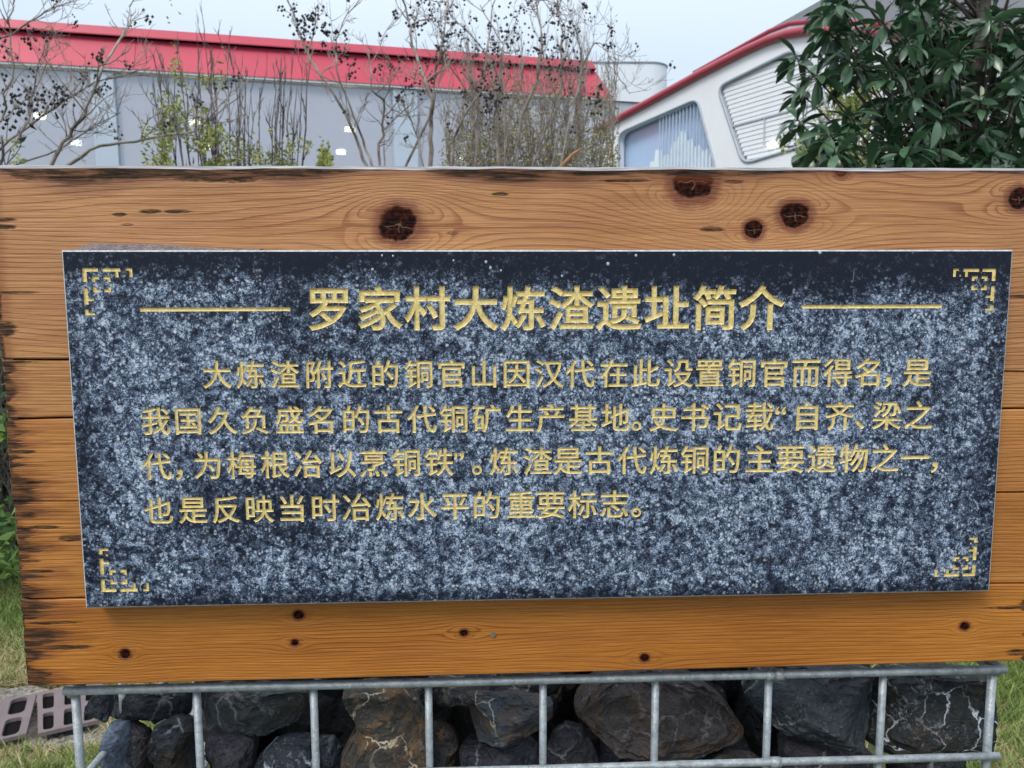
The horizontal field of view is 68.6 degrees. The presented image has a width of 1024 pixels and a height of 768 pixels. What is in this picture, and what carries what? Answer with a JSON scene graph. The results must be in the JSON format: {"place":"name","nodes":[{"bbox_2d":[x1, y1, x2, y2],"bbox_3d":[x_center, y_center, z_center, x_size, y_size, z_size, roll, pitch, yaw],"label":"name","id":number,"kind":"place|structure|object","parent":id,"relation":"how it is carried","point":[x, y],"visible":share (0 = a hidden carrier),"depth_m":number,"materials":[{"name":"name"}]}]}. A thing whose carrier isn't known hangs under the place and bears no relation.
{"place":"outdoors","nodes":[
{"label":"outdoors","id":0,"kind":"place"},
{"bbox_2d":[0,685,205,754],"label":"gravel path","id":1,"kind":"structure","parent":0,"point":[60,737],"depth_m":2.28,"materials":[{"name":"grey gravel"}]},
{"bbox_2d":[0,693,36,742],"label":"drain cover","id":2,"kind":"object","parent":1,"relation":"on","point":[16,715],"visible":0.99,"depth_m":2.31,"materials":[{"name":"concrete"}]},
{"bbox_2d":[37,684,102,736],"bbox_3d":[-1.403,1.022,2.362,0.190,0.012,0.272,-3,7,-25],"label":"drain cover","id":3,"kind":"object","parent":1,"relation":"on","point":[54,709],"visible":0.66,"depth_m":2.33,"materials":[{"name":"concrete"}]},
{"bbox_2d":[0,0,819,86],"label":"sky","id":4,"kind":"structure","parent":0,"point":[691,34],"materials":[{"name":"white"}]},
{"bbox_2d":[0,349,1019,767],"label":"ground","id":5,"kind":"structure","parent":0,"point":[872,749],"depth_m":2.56,"materials":[{"name":"soil"}]},
{"bbox_2d":[0,383,19,583],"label":"hedge bush","id":6,"kind":"object","parent":5,"relation":"on","point":[9,563],"visible":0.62,"depth_m":3.27,"materials":[{"name":"green plant"}]},
{"bbox_2d":[0,126,26,496],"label":"young shrub","id":7,"kind":"object","parent":5,"relation":"on","point":[2,380],"visible":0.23,"depth_m":4.55,"materials":[{"name":"green plant"}]},
{"bbox_2d":[0,122,36,512],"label":"dark shrub","id":8,"kind":"object","parent":5,"relation":"on","point":[1,389],"depth_m":4.43,"materials":[{"name":"green plant"}]},
{"bbox_2d":[0,0,251,165],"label":"bare tree","id":9,"kind":"object","parent":5,"relation":"on","point":[57,104],"visible":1,"depth_m":5.05,"materials":[{"name":"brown plant"}]},
{"bbox_2d":[138,0,333,165],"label":"leafy shrub","id":10,"kind":"object","parent":5,"relation":"on","point":[325,156],"visible":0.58,"depth_m":7.06,"materials":[{"name":"green plant"}]},
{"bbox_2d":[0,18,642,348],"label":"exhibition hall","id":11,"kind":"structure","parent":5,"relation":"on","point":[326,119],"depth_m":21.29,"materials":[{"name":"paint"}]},
{"bbox_2d":[0,67,95,165],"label":"window pane","id":12,"kind":"structure","parent":11,"relation":"in","point":[32,148],"depth_m":20.24,"materials":[{"name":"grey glass"}]},
{"bbox_2d":[115,74,393,165],"bbox_3d":[-7.180,-4.919,21.733,7.511,7.350,0.020,-2,6,-13],"label":"window pane","id":13,"kind":"structure","parent":11,"relation":"in","point":[325,118],"depth_m":21.50,"materials":[{"name":"grey glass"}]},
{"bbox_2d":[417,92,604,166],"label":"wall panel","id":14,"kind":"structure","parent":11,"relation":"in","point":[437,137],"depth_m":22.66,"materials":[{"name":"grey glass"}]},
{"bbox_2d":[276,0,467,166],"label":"bare tree","id":15,"kind":"object","parent":5,"relation":"on","point":[312,19],"visible":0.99,"depth_m":5.51,"materials":[{"name":"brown plant"}]},
{"bbox_2d":[434,5,624,166],"bbox_3d":[0.197,-1.608,7.216,1.899,4.239,2.630,0,6,-2],"label":"thicket","id":16,"kind":"object","parent":5,"relation":"on","point":[530,146],"visible":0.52,"depth_m":7.01,"materials":[{"name":"brown plant"}]},
{"bbox_2d":[193,664,870,767],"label":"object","id":17,"kind":"object","parent":5,"relation":"on","point":[335,718],"visible":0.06,"depth_m":0.87,"materials":[{"name":"black stone"}]},
{"bbox_2d":[204,726,258,767],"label":"stone","id":18,"kind":"object","parent":17,"relation":"on","point":[223,749],"visible":0.77,"depth_m":0.78,"materials":[{"name":"grey stone"}]},
{"bbox_2d":[319,734,340,767],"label":"stone","id":19,"kind":"object","parent":17,"relation":"on","point":[330,750],"visible":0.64,"depth_m":0.79,"materials":[{"name":"grey stone"}]},
{"bbox_2d":[549,684,562,719],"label":"stone","id":20,"kind":"object","parent":17,"relation":"on","point":[556,698],"visible":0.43,"depth_m":0.84,"materials":[{"name":"black stone"}]},
{"bbox_2d":[547,720,599,764],"bbox_3d":[0.064,0.403,0.819,0.062,0.074,0.045,0,6,-2],"label":"stone","id":21,"kind":"object","parent":17,"relation":"on","point":[569,742],"visible":0.87,"depth_m":0.80,"materials":[{"name":"grey stone"}]},
{"bbox_2d":[599,739,622,762],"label":"stone","id":22,"kind":"object","parent":17,"relation":"on","point":[606,754],"visible":0.34,"depth_m":0.84,"materials":[{"name":"black stone"}]},
{"bbox_2d":[623,758,643,761],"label":"stone","id":23,"kind":"object","parent":17,"relation":"on","point":[627,760],"visible":0.01,"depth_m":0.82,"materials":[{"name":"black stone"}]},
{"bbox_2d":[728,686,772,757],"bbox_3d":[0.276,0.408,0.897,0.067,0.099,0.058,0,6,-2],"label":"stone","id":24,"kind":"object","parent":17,"relation":"on","point":[743,709],"visible":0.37,"depth_m":0.87,"materials":[{"name":"black stone"}]},
{"bbox_2d":[777,731,873,767],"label":"stone","id":25,"kind":"object","parent":17,"relation":"on","point":[791,746],"visible":0.5,"depth_m":0.81,"materials":[{"name":"grey stone"}]},
{"bbox_2d":[62,661,1007,767],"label":"gabion cage","id":26,"kind":"object","parent":5,"relation":"on","point":[993,670],"visible":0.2,"depth_m":0.71,"materials":[{"name":"metal"}]},
{"bbox_2d":[98,719,131,767],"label":"stone","id":27,"kind":"object","parent":26,"relation":"in","point":[114,744],"visible":0.86,"depth_m":0.76,"materials":[{"name":"grey stone"}]},
{"bbox_2d":[84,694,113,722],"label":"stone","id":28,"kind":"object","parent":27,"relation":"on","point":[99,707],"visible":0.86,"depth_m":0.76,"materials":[{"name":"grey stone"}]},
{"bbox_2d":[126,720,151,767],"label":"stone","id":29,"kind":"object","parent":26,"relation":"in","point":[139,739],"visible":0.66,"depth_m":0.77,"materials":[{"name":"grey stone"}]},
{"bbox_2d":[110,692,192,723],"bbox_3d":[-0.387,0.342,0.804,0.091,0.038,0.047,0,6,-2],"label":"stone","id":30,"kind":"object","parent":26,"relation":"in","point":[154,708],"visible":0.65,"depth_m":0.79,"materials":[{"name":"grey stone"}]},
{"bbox_2d":[147,713,195,767],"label":"stone","id":31,"kind":"object","parent":26,"relation":"in","point":[171,744],"visible":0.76,"depth_m":0.76,"materials":[{"name":"grey stone"}]},
{"bbox_2d":[201,680,309,735],"bbox_3d":[-0.268,0.340,0.788,0.114,0.047,0.059,0,6,-2],"label":"stone","id":32,"kind":"object","parent":26,"relation":"in","point":[257,713],"visible":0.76,"depth_m":0.77,"materials":[{"name":"grey stone"}]},
{"bbox_2d":[254,732,311,767],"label":"stone","id":33,"kind":"object","parent":26,"relation":"in","point":[291,750],"visible":0.91,"depth_m":0.76,"materials":[{"name":"grey stone"}]},
{"bbox_2d":[339,678,425,767],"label":"stone","id":34,"kind":"object","parent":26,"relation":"in","point":[388,731],"visible":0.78,"depth_m":0.74,"materials":[{"name":"brown stone"}]},
{"bbox_2d":[433,717,458,766],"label":"stone","id":35,"kind":"object","parent":26,"relation":"in","point":[445,742],"visible":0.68,"depth_m":0.78,"materials":[{"name":"brown stone"}]},
{"bbox_2d":[415,672,561,706],"bbox_3d":[-0.025,0.329,0.818,0.168,0.035,0.082,0,6,-2],"label":"stone","id":36,"kind":"object","parent":26,"relation":"in","point":[448,696],"visible":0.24,"depth_m":0.80,"materials":[{"name":"black stone"}]},
{"bbox_2d":[459,734,538,766],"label":"stone","id":37,"kind":"object","parent":26,"relation":"in","point":[474,750],"visible":0.59,"depth_m":0.78,"materials":[{"name":"grey stone"}]},
{"bbox_2d":[466,689,552,747],"bbox_3d":[-0.003,0.342,0.773,0.090,0.050,0.049,0,6,-2],"label":"stone","id":38,"kind":"object","parent":37,"relation":"on","point":[504,718],"visible":0.91,"depth_m":0.76,"materials":[{"name":"grey stone"}]},
{"bbox_2d":[0,165,1023,685],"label":"timber board","id":39,"kind":"object","parent":26,"relation":"on","point":[48,213],"visible":0.39,"depth_m":0.66,"materials":[{"name":"brown wood"}]},
{"bbox_2d":[62,243,1012,607],"bbox_3d":[0.031,0.035,0.655,0.800,0.312,0.021,0,6,-2],"label":"granite plaque","id":40,"kind":"object","parent":39,"relation":"attached to","point":[282,427],"visible":1,"depth_m":0.65,"materials":[{"name":"black stone"}]},
{"bbox_2d":[573,669,743,760],"bbox_3d":[0.155,0.349,0.806,0.181,0.090,0.093,0,6,-2],"label":"stone","id":41,"kind":"object","parent":26,"relation":"in","point":[698,719],"visible":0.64,"depth_m":0.77,"materials":[{"name":"stone"}]},
{"bbox_2d":[741,665,873,754],"bbox_3d":[0.315,0.343,0.801,0.141,0.084,0.085,0,6,-2],"label":"stone","id":42,"kind":"object","parent":26,"relation":"in","point":[833,713],"visible":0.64,"depth_m":0.78,"materials":[{"name":"grey stone"}]},
{"bbox_2d":[886,761,966,767],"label":"stone","id":43,"kind":"object","parent":26,"relation":"in","point":[956,764],"visible":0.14,"depth_m":0.85,"materials":[{"name":"grey stone"}]},
{"bbox_2d":[865,663,997,766],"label":"stone","id":44,"kind":"object","parent":26,"relation":"in","point":[932,714],"visible":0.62,"depth_m":0.77,"materials":[{"name":"grey stone"}]},
{"bbox_2d":[411,0,675,166],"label":"bare tree","id":45,"kind":"object","parent":5,"relation":"on","point":[540,51],"visible":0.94,"depth_m":6.04,"materials":[{"name":"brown plant"}]},
{"bbox_2d":[560,148,580,166],"bbox_3d":[0.046,0.447,1.037,0.089,1.503,0.017,1,6,9],"label":"snapped stick","id":46,"kind":"object","parent":5,"relation":"on","point":[567,159],"visible":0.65,"depth_m":0.95,"materials":[{"name":"brown wood"}]},
{"bbox_2d":[592,61,667,99],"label":"rounded block","id":47,"kind":"structure","parent":5,"relation":"on","point":[655,71],"depth_m":27.03,"materials":[{"name":"white"}]},
{"bbox_2d":[771,0,1023,167],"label":"broadleaf tree","id":48,"kind":"object","parent":5,"relation":"on","point":[932,65],"visible":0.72,"depth_m":3.21,"materials":[{"name":"green plant"}]},
{"bbox_2d":[0,574,1023,767],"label":"grass","id":49,"kind":"structure","parent":0,"point":[10,612],"depth_m":2.34,"materials":[{"name":"green plant"}]},
{"bbox_2d":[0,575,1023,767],"bbox_3d":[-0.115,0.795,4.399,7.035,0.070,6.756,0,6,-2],"label":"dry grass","id":50,"kind":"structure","parent":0,"point":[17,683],"depth_m":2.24,"materials":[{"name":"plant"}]},
{"bbox_2d":[595,0,1023,167],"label":"gabled building","id":51,"kind":"structure","parent":0,"point":[723,110],"depth_m":13.13,"materials":[{"name":"metal"}]},
{"bbox_2d":[618,100,715,166],"bbox_3d":[3.015,-4.066,14.604,0.044,2.542,3.121,-4,7,-29],"label":"window","id":52,"kind":"structure","parent":51,"relation":"in","point":[690,101],"depth_m":14.14,"materials":[{"name":"metal"}]},
{"bbox_2d":[718,50,831,162],"bbox_3d":[4.319,-4.542,12.344,0.158,1.637,2.437,-4,7,-29],"label":"window","id":53,"kind":"structure","parent":51,"relation":"in","point":[754,100],"depth_m":12.58,"materials":[{"name":"metal"}]},
{"bbox_2d":[776,24,1020,167],"bbox_3d":[3.040,-1.217,6.061,1.828,3.692,3.069,4,7,31],"label":"yellow green bush","id":54,"kind":"object","parent":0,"point":[850,100],"visible":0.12,"depth_m":5.77,"materials":[{"name":"green plant"}]}
]}

